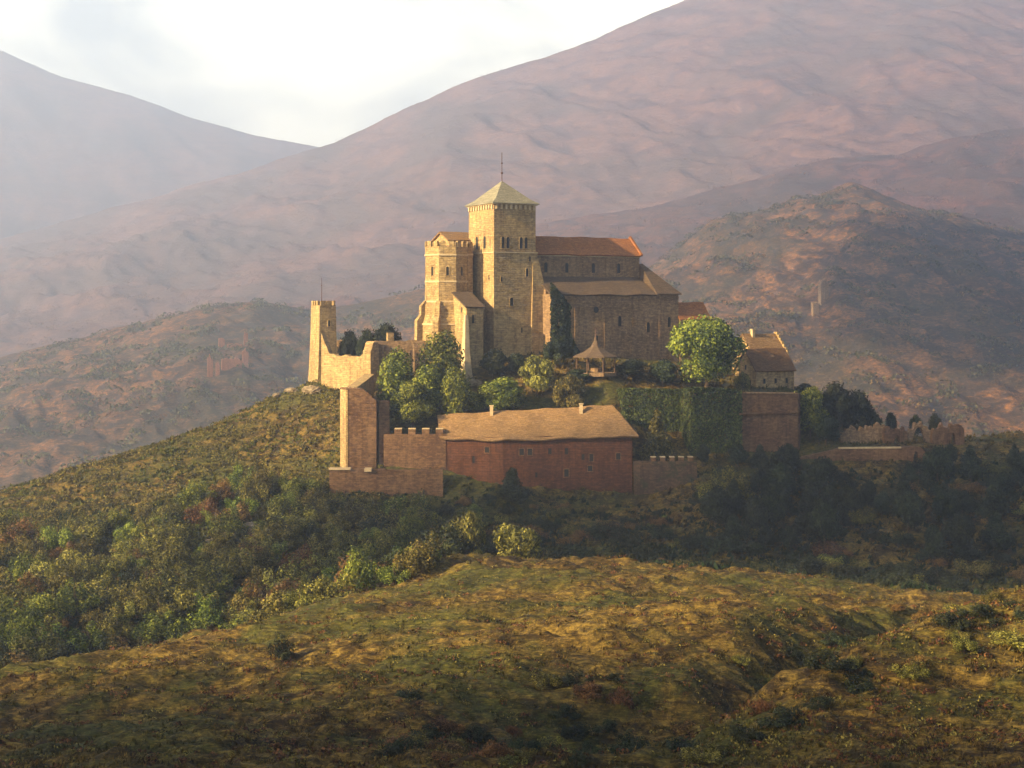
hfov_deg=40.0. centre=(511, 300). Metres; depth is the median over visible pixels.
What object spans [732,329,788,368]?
stone house
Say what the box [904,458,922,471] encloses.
dark shrub
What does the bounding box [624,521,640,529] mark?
wall shrub
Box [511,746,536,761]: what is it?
shrub
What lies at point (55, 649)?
shrub
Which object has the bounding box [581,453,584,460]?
window
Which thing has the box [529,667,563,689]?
shrub
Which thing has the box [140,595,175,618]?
shrub
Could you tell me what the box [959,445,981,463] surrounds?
bank tree
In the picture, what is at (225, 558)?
shrub
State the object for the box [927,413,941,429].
bush
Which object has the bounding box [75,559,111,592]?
shrub
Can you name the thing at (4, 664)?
shrub
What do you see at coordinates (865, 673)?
shrub
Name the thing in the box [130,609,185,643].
shrub
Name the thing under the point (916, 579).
dark shrub
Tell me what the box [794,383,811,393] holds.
woodland tree
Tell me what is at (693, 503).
shrub
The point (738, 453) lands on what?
bank tree
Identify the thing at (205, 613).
shrub
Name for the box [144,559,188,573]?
shrub
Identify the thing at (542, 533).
dark shrub
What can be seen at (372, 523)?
shrub
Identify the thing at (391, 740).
shrub
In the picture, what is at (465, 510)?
dark shrub
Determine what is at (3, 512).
shrub
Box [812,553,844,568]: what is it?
dark shrub
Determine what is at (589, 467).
window
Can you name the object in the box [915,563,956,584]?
dark shrub
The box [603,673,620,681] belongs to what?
shrub
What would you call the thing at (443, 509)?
wall shrub
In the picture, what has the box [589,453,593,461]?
window
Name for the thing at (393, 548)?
shrub
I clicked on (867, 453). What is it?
ruined terrace
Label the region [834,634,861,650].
shrub
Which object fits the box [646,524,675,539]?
dark shrub
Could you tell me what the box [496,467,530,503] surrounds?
dark conifer
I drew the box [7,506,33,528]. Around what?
shrub
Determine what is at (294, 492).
shrub
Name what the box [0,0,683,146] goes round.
sky
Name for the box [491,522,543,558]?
shrub
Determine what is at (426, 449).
curtain wall
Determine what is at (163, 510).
shrub
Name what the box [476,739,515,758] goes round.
shrub
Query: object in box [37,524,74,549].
shrub
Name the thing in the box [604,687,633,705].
shrub
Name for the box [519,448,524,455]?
window
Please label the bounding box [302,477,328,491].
shrub
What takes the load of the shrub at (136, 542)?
on the ground at (754, 650)
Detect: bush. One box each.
[266,632,295,661]
[337,329,357,355]
[354,328,374,355]
[371,322,401,340]
[478,348,506,379]
[505,353,526,373]
[542,337,567,368]
[564,369,593,379]
[615,359,647,376]
[647,359,677,385]
[885,412,896,428]
[909,414,922,435]
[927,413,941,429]
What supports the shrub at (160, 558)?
on the ground at (754, 650)
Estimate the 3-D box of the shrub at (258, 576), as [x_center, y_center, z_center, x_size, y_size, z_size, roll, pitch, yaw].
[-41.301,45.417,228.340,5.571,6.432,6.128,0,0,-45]
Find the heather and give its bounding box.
[0,555,1023,767]
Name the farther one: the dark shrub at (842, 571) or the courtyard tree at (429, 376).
the courtyard tree at (429, 376)
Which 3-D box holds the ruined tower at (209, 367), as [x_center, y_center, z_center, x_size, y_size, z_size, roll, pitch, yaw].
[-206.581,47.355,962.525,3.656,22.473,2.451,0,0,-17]
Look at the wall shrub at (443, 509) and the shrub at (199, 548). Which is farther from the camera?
the wall shrub at (443, 509)
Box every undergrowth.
[0,461,1023,653]
[356,351,1023,592]
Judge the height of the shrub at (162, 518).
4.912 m
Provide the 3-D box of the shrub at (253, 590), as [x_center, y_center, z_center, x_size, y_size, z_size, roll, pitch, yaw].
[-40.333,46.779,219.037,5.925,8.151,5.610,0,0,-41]
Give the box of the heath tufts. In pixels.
[0,381,384,584]
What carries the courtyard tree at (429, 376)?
on the ground at (754, 650)
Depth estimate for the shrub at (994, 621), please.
115.04 m
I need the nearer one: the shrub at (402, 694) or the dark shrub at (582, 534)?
the shrub at (402, 694)
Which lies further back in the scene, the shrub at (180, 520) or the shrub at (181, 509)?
the shrub at (181, 509)
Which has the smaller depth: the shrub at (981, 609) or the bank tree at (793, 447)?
the shrub at (981, 609)
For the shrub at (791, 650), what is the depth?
136.67 m
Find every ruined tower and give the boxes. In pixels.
[207,354,212,377]
[216,362,219,375]
[218,338,224,346]
[242,348,248,367]
[244,331,247,346]
[818,278,828,304]
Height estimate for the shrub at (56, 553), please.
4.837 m
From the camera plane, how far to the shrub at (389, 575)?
183.95 m
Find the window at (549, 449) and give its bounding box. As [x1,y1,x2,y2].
[547,447,551,454]
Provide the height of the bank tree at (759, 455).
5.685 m
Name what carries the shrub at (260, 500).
on the ground at (754, 650)
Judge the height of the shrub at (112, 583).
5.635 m
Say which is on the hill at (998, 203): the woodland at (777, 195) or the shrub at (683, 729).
the woodland at (777, 195)
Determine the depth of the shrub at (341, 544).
246.36 m
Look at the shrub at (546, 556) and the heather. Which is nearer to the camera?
the heather
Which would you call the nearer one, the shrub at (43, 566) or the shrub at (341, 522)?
the shrub at (43, 566)
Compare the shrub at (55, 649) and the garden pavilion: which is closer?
the shrub at (55, 649)
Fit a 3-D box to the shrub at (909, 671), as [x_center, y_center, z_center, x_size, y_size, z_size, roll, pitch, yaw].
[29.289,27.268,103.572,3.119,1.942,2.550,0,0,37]
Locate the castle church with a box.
[414,162,681,378]
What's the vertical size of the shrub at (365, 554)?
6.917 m
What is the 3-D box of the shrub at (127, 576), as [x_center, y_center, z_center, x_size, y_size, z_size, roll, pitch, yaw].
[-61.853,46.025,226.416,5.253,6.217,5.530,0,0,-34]
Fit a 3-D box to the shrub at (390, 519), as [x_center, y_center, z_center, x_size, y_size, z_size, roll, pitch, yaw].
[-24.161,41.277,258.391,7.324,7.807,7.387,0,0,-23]
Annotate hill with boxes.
[0,182,1023,483]
[0,289,424,489]
[115,127,1023,327]
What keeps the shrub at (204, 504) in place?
on the ground at (754, 650)
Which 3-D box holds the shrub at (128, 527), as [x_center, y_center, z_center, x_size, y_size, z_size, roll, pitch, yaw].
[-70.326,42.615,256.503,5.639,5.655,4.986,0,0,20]
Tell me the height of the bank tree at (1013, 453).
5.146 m
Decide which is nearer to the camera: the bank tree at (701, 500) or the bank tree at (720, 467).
the bank tree at (701, 500)
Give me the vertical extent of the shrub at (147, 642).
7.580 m
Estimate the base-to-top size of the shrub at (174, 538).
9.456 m
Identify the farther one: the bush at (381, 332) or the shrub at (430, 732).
the bush at (381, 332)
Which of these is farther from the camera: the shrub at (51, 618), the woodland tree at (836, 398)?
the woodland tree at (836, 398)
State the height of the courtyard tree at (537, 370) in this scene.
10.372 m
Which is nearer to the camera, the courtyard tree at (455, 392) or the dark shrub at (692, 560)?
the dark shrub at (692, 560)
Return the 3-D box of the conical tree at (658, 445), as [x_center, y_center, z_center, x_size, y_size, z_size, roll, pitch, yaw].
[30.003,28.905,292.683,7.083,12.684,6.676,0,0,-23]
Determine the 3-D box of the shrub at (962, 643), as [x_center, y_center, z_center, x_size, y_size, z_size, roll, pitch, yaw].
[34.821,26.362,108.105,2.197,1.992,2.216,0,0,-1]
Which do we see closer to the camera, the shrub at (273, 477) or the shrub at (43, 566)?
the shrub at (43, 566)
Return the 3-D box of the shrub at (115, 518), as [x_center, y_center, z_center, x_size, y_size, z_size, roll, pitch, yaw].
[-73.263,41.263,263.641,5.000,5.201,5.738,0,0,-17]
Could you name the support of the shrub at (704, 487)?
on the ground at (754, 650)
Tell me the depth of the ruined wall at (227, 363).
974.05 m
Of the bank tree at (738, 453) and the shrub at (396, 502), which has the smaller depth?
the shrub at (396, 502)
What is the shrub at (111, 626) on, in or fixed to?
on the ground at (754, 650)
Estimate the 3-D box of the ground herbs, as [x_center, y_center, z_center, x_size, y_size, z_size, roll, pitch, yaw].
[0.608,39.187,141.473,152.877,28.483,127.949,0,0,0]
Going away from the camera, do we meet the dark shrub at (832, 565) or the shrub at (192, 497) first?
the dark shrub at (832, 565)
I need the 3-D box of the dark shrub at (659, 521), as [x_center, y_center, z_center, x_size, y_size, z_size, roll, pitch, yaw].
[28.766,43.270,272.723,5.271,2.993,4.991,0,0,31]
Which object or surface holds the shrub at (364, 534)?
on the ground at (754, 650)
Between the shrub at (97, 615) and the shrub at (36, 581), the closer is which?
the shrub at (97, 615)
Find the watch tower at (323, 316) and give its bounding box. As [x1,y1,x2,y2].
[308,278,336,382]
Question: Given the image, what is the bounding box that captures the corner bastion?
[340,387,388,468]
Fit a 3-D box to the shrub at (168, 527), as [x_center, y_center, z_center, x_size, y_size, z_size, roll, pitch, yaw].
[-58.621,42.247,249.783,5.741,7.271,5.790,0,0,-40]
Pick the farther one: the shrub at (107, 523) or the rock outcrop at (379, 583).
the shrub at (107, 523)
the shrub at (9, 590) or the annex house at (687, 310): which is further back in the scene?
the annex house at (687, 310)
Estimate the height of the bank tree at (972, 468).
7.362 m
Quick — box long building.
[437,403,638,492]
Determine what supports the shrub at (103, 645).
on the ground at (754, 650)
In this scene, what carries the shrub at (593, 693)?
on the ground at (754, 650)
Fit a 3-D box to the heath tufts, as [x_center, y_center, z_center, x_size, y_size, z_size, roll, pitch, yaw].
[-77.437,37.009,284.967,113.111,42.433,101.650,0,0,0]
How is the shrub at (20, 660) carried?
on the ground at (754, 650)
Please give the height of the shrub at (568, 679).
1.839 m
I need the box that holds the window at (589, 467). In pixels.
[587,465,592,471]
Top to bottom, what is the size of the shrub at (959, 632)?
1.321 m
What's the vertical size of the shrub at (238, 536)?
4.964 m
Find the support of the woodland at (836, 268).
on the hill at (794, 264)
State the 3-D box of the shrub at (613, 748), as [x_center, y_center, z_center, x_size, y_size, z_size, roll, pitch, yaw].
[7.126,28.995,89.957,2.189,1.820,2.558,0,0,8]
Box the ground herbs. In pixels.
[0,553,1023,767]
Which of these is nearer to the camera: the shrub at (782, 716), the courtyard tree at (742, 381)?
the shrub at (782, 716)
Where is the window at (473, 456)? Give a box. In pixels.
[472,455,475,463]
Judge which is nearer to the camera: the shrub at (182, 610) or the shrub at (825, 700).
the shrub at (825, 700)
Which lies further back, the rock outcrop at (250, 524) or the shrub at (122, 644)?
the rock outcrop at (250, 524)
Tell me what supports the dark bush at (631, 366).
on the ground at (754, 650)
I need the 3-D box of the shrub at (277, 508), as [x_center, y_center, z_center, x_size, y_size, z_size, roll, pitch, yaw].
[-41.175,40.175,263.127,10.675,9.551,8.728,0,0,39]
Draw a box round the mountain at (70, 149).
[0,51,317,238]
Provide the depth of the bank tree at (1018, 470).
285.45 m
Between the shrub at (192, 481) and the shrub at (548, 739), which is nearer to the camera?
the shrub at (548, 739)
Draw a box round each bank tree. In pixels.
[694,444,710,465]
[699,492,708,516]
[701,485,731,528]
[712,465,725,479]
[725,479,746,514]
[726,443,748,466]
[749,444,768,467]
[751,458,770,485]
[761,463,797,495]
[768,445,800,478]
[784,443,799,457]
[802,455,839,495]
[858,478,877,506]
[872,490,890,519]
[891,488,926,532]
[921,444,955,480]
[945,443,957,460]
[958,448,987,480]
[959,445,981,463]
[978,512,1015,549]
[1005,444,1019,466]
[1010,451,1023,478]
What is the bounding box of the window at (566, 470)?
[563,468,568,477]
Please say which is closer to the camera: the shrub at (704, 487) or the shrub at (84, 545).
the shrub at (84, 545)
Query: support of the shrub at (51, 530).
on the ground at (754, 650)
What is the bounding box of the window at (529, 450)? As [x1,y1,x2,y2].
[527,448,532,455]
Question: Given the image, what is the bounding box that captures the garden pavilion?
[573,331,617,376]
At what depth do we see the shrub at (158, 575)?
224.16 m
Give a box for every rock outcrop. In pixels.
[241,521,260,530]
[273,392,281,397]
[284,388,297,392]
[302,385,321,393]
[371,582,383,586]
[466,379,481,386]
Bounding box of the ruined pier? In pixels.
[363,341,378,390]
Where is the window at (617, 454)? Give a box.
[615,452,620,459]
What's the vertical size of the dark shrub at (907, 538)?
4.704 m
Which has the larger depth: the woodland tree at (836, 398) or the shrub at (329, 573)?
the woodland tree at (836, 398)
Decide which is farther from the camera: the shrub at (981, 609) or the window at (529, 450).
the window at (529, 450)
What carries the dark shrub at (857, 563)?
on the ground at (754, 650)
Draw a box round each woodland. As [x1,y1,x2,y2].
[0,284,424,469]
[80,186,1023,461]
[109,128,1023,329]
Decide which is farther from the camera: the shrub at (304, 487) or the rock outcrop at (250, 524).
the shrub at (304, 487)
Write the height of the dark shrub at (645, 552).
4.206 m
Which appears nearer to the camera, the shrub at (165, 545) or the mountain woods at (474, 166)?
the shrub at (165, 545)
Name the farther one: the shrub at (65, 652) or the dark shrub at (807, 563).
the dark shrub at (807, 563)
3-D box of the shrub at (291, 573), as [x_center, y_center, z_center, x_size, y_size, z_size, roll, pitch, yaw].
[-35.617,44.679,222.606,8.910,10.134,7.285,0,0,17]
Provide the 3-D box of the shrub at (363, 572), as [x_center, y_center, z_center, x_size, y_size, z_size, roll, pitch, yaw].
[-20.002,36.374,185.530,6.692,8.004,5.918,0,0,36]
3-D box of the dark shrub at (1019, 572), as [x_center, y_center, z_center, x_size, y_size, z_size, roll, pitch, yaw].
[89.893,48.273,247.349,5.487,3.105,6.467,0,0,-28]
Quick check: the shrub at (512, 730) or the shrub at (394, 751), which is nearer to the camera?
the shrub at (394, 751)
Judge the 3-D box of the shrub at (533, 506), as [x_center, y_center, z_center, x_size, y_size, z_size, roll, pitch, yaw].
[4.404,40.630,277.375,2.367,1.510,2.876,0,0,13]
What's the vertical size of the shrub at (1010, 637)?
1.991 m
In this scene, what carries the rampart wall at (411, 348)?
on the ground at (754, 650)
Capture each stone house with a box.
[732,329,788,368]
[733,348,795,389]
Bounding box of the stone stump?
[386,333,393,340]
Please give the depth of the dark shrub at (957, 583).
239.49 m
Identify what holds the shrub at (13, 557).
on the ground at (754, 650)
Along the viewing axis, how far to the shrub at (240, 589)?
222.97 m
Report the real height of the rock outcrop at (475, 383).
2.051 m
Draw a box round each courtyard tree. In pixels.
[374,345,415,409]
[389,380,435,427]
[412,362,446,410]
[415,328,464,392]
[439,365,472,414]
[462,391,488,412]
[478,376,527,410]
[518,354,555,395]
[552,374,585,407]
[733,371,750,391]
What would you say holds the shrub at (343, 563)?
on the ground at (754, 650)
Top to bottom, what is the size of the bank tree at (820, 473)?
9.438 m
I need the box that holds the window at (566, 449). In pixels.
[564,447,568,454]
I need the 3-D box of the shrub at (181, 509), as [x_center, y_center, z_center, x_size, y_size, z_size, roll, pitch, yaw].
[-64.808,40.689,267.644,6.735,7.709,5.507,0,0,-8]
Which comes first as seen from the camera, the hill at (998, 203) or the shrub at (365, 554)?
the shrub at (365, 554)
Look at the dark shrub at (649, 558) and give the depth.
237.09 m
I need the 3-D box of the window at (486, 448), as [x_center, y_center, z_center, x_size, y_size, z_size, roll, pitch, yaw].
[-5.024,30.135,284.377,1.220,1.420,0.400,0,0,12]
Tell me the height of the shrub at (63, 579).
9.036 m
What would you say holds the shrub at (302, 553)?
on the ground at (754, 650)
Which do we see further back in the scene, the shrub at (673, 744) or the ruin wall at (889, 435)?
the ruin wall at (889, 435)
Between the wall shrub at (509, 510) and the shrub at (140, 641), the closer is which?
the shrub at (140, 641)
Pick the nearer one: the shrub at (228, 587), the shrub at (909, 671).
the shrub at (909, 671)
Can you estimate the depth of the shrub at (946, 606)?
130.29 m
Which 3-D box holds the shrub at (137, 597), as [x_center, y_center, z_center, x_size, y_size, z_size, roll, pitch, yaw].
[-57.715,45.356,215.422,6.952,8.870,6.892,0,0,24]
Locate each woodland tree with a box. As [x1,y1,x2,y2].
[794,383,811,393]
[794,386,830,438]
[812,415,841,444]
[820,381,855,426]
[840,389,873,429]
[864,408,882,426]
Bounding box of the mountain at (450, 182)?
[0,0,1023,356]
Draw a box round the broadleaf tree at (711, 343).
[666,313,749,386]
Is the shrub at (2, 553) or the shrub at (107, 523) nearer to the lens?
the shrub at (2, 553)
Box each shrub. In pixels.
[0,501,15,525]
[0,508,35,528]
[0,516,43,545]
[0,520,38,551]
[0,541,18,564]
[0,547,23,569]
[0,566,17,583]
[0,570,30,600]
[0,575,40,614]
[0,590,14,610]
[0,596,27,635]
[0,612,37,649]
[0,613,24,638]
[0,642,16,665]
[0,652,20,666]
[4,551,48,583]
[4,648,32,663]
[6,590,67,626]
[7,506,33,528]
[8,611,60,648]
[9,512,39,539]
[9,621,60,660]
[11,601,40,622]
[16,529,49,565]
[16,570,47,595]
[17,649,46,662]
[21,567,79,601]
[22,559,63,582]
[22,618,85,651]
[25,594,59,613]
[28,552,59,567]
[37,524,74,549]
[40,608,69,630]
[41,638,69,659]
[45,641,82,660]
[47,556,95,596]
[48,540,76,559]
[48,546,95,578]
[49,525,70,533]
[49,577,102,615]
[63,509,91,537]
[65,620,107,652]
[71,512,108,544]
[71,535,96,555]
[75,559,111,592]
[80,575,129,607]
[80,604,124,632]
[82,553,117,589]
[85,629,119,652]
[87,518,113,533]
[88,553,115,569]
[92,577,113,597]
[96,604,133,642]
[102,633,130,646]
[106,600,137,623]
[106,634,120,649]
[108,508,134,527]
[109,535,153,560]
[109,567,141,591]
[110,547,132,570]
[110,565,155,615]
[112,523,147,544]
[113,519,134,539]
[120,534,140,554]
[122,561,147,581]
[125,554,152,570]
[128,548,146,562]
[129,555,174,595]
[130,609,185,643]
[132,514,188,554]
[134,500,157,517]
[136,518,156,534]
[136,583,176,623]
[136,634,156,646]
[138,506,165,537]
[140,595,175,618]
[142,637,153,646]
[143,538,192,571]
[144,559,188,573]
[144,569,187,594]
[146,558,216,607]
[148,497,178,522]
[148,511,178,523]
[156,512,191,529]
[157,494,187,518]
[160,573,193,597]
[161,537,190,557]
[162,613,195,639]
[166,519,197,549]
[172,481,218,510]
[172,582,220,619]
[175,550,198,569]
[176,551,227,589]
[177,518,207,551]
[181,496,219,526]
[181,570,234,599]
[183,477,209,493]
[184,617,235,632]
[186,589,232,627]
[191,541,214,557]
[194,522,236,560]
[195,509,215,529]
[196,497,211,514]
[205,506,248,535]
[208,477,236,502]
[210,501,251,525]
[211,535,255,576]
[214,481,234,499]
[219,590,262,625]
[223,614,240,626]
[224,462,256,491]
[224,495,260,515]
[224,546,259,579]
[227,527,252,544]
[228,597,260,622]
[228,614,246,628]
[235,539,280,562]
[236,581,261,593]
[238,457,271,494]
[238,470,269,502]
[238,586,288,613]
[242,563,274,586]
[242,577,269,609]
[243,535,280,550]
[244,508,296,545]
[247,588,305,621]
[251,514,280,536]
[252,501,268,520]
[252,543,280,569]
[254,498,267,512]
[261,539,292,566]
[262,495,290,518]
[262,550,314,593]
[264,491,314,527]
[265,469,290,488]
[268,489,298,510]
[268,577,310,599]
[277,523,304,550]
[277,543,318,574]
[278,475,322,496]
[280,509,319,534]
[282,577,311,611]
[286,483,303,507]
[295,480,331,509]
[300,570,360,604]
[301,547,340,575]
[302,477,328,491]
[302,525,335,557]
[304,521,325,540]
[320,563,345,587]
[321,502,357,529]
[325,498,348,516]
[329,525,354,551]
[333,545,380,592]
[333,554,391,592]
[337,540,385,564]
[355,513,400,533]
[358,526,379,540]
[362,522,406,563]
[363,504,400,529]
[371,744,403,757]
[374,529,396,547]
[376,497,394,512]
[376,560,410,584]
[378,494,430,519]
[379,519,405,538]
[380,732,421,747]
[381,496,412,517]
[381,547,409,567]
[384,736,423,751]
[391,542,404,554]
[393,524,421,547]
[393,526,440,575]
[393,686,422,702]
[395,488,445,525]
[397,502,425,544]
[397,726,428,746]
[406,545,441,565]
[408,723,446,738]
[415,508,447,541]
[421,526,446,555]
[422,519,477,557]
[427,714,465,734]
[437,504,455,514]
[446,510,485,556]
[453,495,472,505]
[453,507,482,517]
[461,723,494,743]
[467,504,483,513]
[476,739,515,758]
[480,542,495,553]
[481,493,496,499]
[482,532,497,551]
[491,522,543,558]
[497,504,517,513]
[497,754,527,767]
[505,725,523,736]
[506,737,543,751]
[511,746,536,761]
[515,514,534,525]
[525,524,549,538]
[529,503,539,508]
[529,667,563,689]
[534,531,545,544]
[534,543,553,559]
[537,521,559,530]
[537,736,573,753]
[547,702,582,719]
[550,541,596,558]
[554,503,575,509]
[556,533,580,544]
[558,722,591,741]
[561,668,594,686]
[567,528,597,540]
[571,740,603,756]
[572,679,606,699]
[584,521,615,540]
[591,719,617,733]
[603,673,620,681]
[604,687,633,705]
[606,741,637,753]
[615,726,649,749]
[617,515,636,524]
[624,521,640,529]
[632,542,666,559]
[643,555,669,563]
[644,736,699,753]
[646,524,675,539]
[648,517,673,527]
[651,509,659,515]
[668,536,686,549]
[672,719,696,737]
[675,555,695,564]
[677,741,728,765]
[678,534,701,549]
[685,497,697,504]
[686,515,697,520]
[694,464,727,498]
[694,490,700,499]
[719,465,756,502]
[728,718,768,747]
[732,654,750,665]
[733,562,755,569]
[743,468,772,498]
[751,697,776,714]
[756,706,809,728]
[777,553,826,573]
[784,565,810,574]
[784,646,803,657]
[801,695,834,710]
[802,648,858,672]
[810,541,853,557]
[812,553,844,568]
[817,560,843,571]
[819,566,839,578]
[820,630,844,645]
[828,564,867,579]
[831,551,852,563]
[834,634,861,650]
[837,574,864,581]
[840,652,862,667]
[841,673,876,694]
[847,558,872,569]
[848,505,878,524]
[853,572,888,583]
[858,668,873,676]
[874,562,903,573]
[875,570,913,586]
[877,529,918,548]
[884,560,927,580]
[886,602,906,611]
[891,658,931,679]
[897,579,934,590]
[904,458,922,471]
[905,654,930,669]
[906,573,928,586]
[910,609,927,619]
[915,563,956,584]
[926,557,948,566]
[931,611,975,631]
[940,586,960,591]
[941,575,970,591]
[942,601,960,610]
[944,624,971,640]
[951,630,978,651]
[953,481,985,494]
[953,558,1000,576]
[954,600,992,618]
[962,600,982,605]
[976,515,989,524]
[977,587,990,593]
[980,589,1001,601]
[981,617,1004,627]
[987,627,1023,651]
[1003,599,1021,606]
[1006,565,1023,581]
[1011,502,1023,515]
[1012,605,1023,622]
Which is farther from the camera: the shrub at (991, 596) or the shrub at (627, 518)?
the shrub at (627, 518)
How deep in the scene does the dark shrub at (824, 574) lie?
240.41 m
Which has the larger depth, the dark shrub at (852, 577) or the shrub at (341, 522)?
the shrub at (341, 522)
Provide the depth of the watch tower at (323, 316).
328.45 m
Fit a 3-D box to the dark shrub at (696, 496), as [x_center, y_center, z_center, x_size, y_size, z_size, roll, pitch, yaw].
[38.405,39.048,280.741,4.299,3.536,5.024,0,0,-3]
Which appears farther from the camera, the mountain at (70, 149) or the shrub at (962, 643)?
the mountain at (70, 149)
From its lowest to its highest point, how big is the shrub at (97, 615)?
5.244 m
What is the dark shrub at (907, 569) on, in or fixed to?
on the ground at (754, 650)
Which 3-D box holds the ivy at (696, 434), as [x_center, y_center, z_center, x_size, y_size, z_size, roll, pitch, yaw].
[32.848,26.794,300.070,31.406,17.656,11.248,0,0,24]
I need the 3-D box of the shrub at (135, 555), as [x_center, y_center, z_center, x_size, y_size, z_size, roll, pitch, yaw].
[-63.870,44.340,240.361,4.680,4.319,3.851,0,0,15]
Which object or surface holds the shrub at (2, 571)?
on the ground at (754, 650)
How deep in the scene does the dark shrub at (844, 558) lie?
253.73 m
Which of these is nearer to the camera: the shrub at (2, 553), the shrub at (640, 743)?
the shrub at (640, 743)
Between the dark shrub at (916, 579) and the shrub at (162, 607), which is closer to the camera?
the shrub at (162, 607)
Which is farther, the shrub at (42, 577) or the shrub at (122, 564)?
the shrub at (122, 564)
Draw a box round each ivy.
[549,282,579,357]
[616,386,742,456]
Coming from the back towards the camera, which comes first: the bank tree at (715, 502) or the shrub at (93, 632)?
the bank tree at (715, 502)
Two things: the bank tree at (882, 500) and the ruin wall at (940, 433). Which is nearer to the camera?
the bank tree at (882, 500)
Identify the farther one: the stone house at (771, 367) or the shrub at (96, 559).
the stone house at (771, 367)
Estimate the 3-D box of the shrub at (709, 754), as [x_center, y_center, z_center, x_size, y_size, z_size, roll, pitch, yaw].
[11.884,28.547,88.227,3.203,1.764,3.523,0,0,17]
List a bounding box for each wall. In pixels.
[221,358,241,370]
[227,343,241,349]
[321,333,362,389]
[329,467,442,496]
[347,374,373,396]
[377,340,427,386]
[384,428,445,469]
[620,392,800,452]
[633,456,696,494]
[811,302,818,315]
[839,422,884,443]
[882,426,907,442]
[907,421,930,442]
[930,422,963,444]
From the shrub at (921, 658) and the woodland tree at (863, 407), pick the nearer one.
the shrub at (921, 658)
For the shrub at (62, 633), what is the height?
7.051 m
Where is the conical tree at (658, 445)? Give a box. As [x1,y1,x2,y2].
[638,409,673,460]
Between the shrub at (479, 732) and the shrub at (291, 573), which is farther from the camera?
the shrub at (291, 573)
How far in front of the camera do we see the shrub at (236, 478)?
285.70 m
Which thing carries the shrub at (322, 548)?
on the ground at (754, 650)
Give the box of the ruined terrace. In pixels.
[800,446,924,460]
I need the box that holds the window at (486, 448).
[484,446,489,453]
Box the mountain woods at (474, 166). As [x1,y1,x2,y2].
[0,0,1023,347]
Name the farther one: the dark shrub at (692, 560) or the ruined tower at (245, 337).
the ruined tower at (245, 337)
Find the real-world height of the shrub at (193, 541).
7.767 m
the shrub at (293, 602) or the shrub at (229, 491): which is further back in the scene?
the shrub at (229, 491)
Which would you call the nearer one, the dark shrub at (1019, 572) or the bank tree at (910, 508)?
the dark shrub at (1019, 572)
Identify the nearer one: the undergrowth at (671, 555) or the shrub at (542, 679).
the shrub at (542, 679)
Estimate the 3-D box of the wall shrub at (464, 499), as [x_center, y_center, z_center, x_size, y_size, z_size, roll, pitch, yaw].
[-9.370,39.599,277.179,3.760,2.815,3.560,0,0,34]
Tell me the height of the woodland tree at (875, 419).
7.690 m
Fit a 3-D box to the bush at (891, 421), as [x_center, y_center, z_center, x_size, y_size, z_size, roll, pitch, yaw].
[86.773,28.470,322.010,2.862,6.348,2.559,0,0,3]
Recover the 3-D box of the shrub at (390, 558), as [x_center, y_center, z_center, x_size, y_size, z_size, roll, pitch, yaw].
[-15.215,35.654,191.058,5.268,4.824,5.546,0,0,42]
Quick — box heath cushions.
[0,379,384,565]
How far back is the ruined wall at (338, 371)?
321.97 m
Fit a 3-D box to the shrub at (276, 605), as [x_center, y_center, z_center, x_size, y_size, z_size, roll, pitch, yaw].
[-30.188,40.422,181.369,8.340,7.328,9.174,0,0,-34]
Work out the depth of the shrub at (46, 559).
237.88 m
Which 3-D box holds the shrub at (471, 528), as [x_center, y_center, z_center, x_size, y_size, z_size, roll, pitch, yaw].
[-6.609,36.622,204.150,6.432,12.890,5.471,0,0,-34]
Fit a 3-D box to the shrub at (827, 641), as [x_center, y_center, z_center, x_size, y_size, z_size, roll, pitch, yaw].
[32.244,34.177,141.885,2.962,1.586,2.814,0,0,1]
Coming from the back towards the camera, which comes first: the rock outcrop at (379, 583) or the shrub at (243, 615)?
the shrub at (243, 615)
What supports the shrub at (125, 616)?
on the ground at (754, 650)
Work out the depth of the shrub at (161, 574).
223.79 m
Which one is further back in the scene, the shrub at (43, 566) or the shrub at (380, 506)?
the shrub at (380, 506)
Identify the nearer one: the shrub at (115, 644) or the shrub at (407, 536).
the shrub at (115, 644)
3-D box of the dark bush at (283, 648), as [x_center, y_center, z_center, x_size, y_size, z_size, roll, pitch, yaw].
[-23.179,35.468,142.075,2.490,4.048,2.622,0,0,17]
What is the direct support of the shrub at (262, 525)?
on the ground at (754, 650)
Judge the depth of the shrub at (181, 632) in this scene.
206.02 m
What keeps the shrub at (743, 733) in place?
on the ground at (754, 650)
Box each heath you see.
[0,291,424,466]
[206,186,1023,421]
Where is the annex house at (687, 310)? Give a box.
[678,302,710,361]
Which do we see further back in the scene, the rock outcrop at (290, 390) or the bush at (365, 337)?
the bush at (365, 337)
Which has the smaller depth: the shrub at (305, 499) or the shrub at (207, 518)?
the shrub at (207, 518)
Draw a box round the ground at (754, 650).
[0,354,1023,767]
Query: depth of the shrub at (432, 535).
238.03 m
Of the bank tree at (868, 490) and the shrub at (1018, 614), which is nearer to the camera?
the shrub at (1018, 614)
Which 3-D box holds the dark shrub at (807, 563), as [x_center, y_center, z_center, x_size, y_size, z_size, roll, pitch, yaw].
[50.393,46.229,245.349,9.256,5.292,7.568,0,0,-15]
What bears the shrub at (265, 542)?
on the ground at (754, 650)
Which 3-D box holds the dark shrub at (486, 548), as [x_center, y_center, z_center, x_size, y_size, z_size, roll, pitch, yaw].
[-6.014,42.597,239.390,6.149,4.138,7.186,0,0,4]

